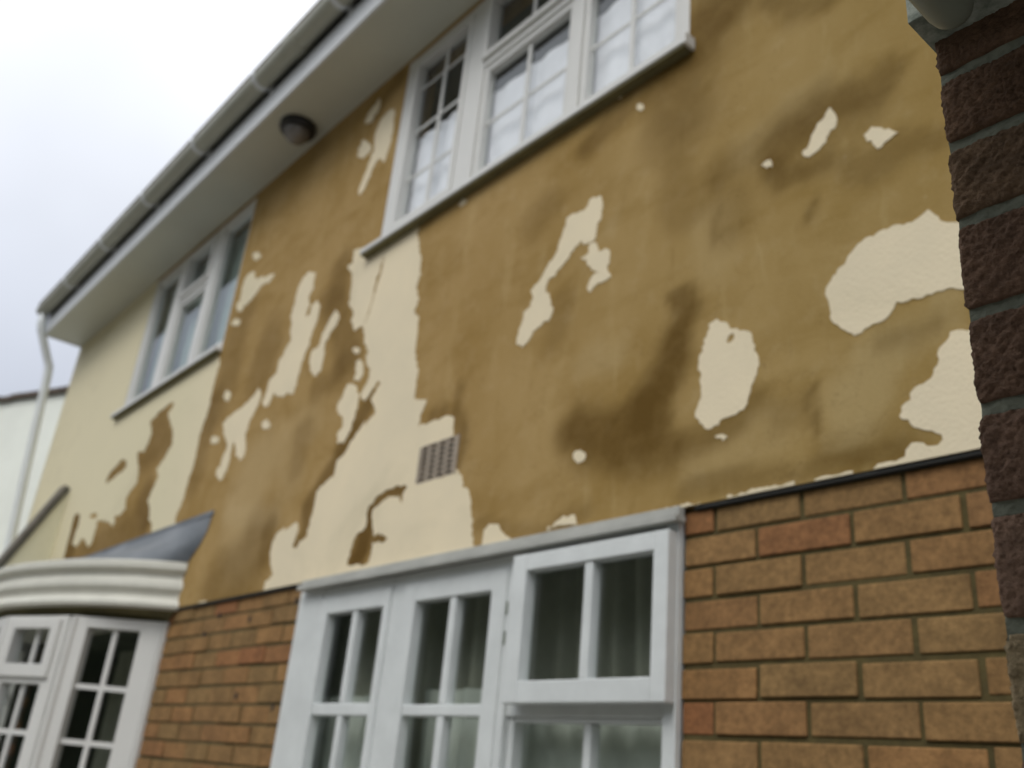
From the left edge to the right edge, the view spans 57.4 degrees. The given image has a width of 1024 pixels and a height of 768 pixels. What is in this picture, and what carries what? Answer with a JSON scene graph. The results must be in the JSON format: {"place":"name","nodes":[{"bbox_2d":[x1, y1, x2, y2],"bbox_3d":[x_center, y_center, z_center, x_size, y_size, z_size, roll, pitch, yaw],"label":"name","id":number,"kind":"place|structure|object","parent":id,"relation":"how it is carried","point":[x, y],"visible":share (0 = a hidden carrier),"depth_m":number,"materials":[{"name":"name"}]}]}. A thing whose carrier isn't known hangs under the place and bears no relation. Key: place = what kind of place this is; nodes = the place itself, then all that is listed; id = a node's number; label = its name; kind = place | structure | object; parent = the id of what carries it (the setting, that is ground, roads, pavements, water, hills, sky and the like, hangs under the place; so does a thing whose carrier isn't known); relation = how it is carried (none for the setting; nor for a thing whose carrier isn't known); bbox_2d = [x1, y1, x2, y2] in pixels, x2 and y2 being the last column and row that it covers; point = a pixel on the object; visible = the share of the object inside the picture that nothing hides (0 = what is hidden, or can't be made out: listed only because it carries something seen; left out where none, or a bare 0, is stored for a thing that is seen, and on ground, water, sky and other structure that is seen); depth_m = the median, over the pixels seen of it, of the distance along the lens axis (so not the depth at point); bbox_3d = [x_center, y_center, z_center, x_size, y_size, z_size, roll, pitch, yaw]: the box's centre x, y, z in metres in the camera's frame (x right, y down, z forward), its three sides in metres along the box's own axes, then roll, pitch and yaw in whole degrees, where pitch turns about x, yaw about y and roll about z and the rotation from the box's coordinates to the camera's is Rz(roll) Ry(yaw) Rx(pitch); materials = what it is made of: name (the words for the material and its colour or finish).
{"place":"outdoors","nodes":[
{"label":"outdoors","id":0,"kind":"place"},
{"bbox_2d":[0,386,68,554],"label":"neighbour house","id":1,"kind":"structure","parent":0,"point":[17,410],"depth_m":12.35,"materials":[{"name":"white paint"}]},
{"bbox_2d":[0,0,317,396],"label":"sky","id":2,"kind":"structure","parent":0,"point":[97,97],"materials":[{"name":"white"}]},
{"bbox_2d":[0,0,1022,767],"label":"semi detached house","id":3,"kind":"structure","parent":0,"point":[688,310],"depth_m":2.92,"materials":[{"name":"beige paint"}]},
{"bbox_2d":[0,615,169,767],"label":"bow window","id":4,"kind":"structure","parent":3,"relation":"in","point":[67,638],"depth_m":4.53,"materials":[{"name":"white plastic"}]},
{"bbox_2d":[91,650,135,767],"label":"net curtain","id":5,"kind":"object","parent":3,"relation":"hanging from","point":[115,703],"visible":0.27,"depth_m":5.31,"materials":[{"name":"grey fabric"}]},
{"bbox_2d":[110,198,256,419],"bbox_3d":[-2.127,-0.441,6.072,0.112,1.066,1.707,23,-29,-35],"label":"window","id":6,"kind":"structure","parent":3,"relation":"in","point":[188,291],"depth_m":6.07,"materials":[{"name":"white plastic"}]},
{"bbox_2d":[144,226,249,391],"bbox_3d":[-2.056,-0.355,6.097,0.022,1.140,1.840,23,-29,-35],"label":"net curtain","id":7,"kind":"object","parent":3,"relation":"hanging from","point":[225,298],"visible":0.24,"depth_m":6.08,"materials":[{"name":"white fabric"}]},
{"bbox_2d":[279,114,316,145],"bbox_3d":[-1.161,-1.348,5.039,0.196,0.107,0.196,23,-29,-35],"label":"bulkhead lamp","id":8,"kind":"object","parent":3,"relation":"attached to","point":[297,129],"visible":1,"depth_m":4.99,"materials":[{"name":"black"}]},
{"bbox_2d":[312,696,415,767],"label":"net curtain","id":9,"kind":"object","parent":3,"relation":"hanging from","point":[354,742],"visible":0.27,"depth_m":3.27,"materials":[{"name":"grey fabric"}]},
{"bbox_2d":[406,111,456,214],"bbox_3d":[-0.365,-0.849,4.072,0.014,0.690,0.696,23,-29,-35],"label":"net curtain","id":10,"kind":"object","parent":3,"relation":"hanging from","point":[418,185],"visible":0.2,"depth_m":4.13,"materials":[{"name":"white fabric"}]},
{"bbox_2d":[419,688,528,767],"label":"net curtain","id":11,"kind":"object","parent":3,"relation":"hanging from","point":[463,743],"visible":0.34,"depth_m":2.86,"materials":[{"name":"grey fabric"}]},
{"bbox_2d":[270,506,685,767],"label":"window","id":12,"kind":"structure","parent":3,"relation":"in","point":[509,701],"depth_m":2.63,"materials":[{"name":"white paint"}]},
{"bbox_2d":[324,555,653,767],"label":"net curtain","id":13,"kind":"object","parent":3,"relation":"hanging from","point":[624,636],"visible":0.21,"depth_m":2.79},
{"bbox_2d":[360,0,694,258],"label":"window","id":14,"kind":"structure","parent":3,"relation":"in","point":[486,55],"depth_m":3.75,"materials":[{"name":"white plastic"}]},
{"bbox_2d":[484,0,675,166],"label":"net curtain","id":15,"kind":"object","parent":3,"relation":"hanging from","point":[655,30],"visible":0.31,"depth_m":3.47,"materials":[{"name":"white fabric"}]},
{"bbox_2d":[527,724,661,767],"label":"net curtain","id":16,"kind":"object","parent":3,"relation":"hanging from","point":[561,746],"visible":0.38,"depth_m":2.40,"materials":[{"name":"grey fabric"}]},
{"bbox_2d":[906,0,1023,767],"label":"brick porch pier","id":17,"kind":"structure","parent":0,"point":[977,46],"depth_m":0.71,"materials":[{"name":"brown brick"}]}
]}

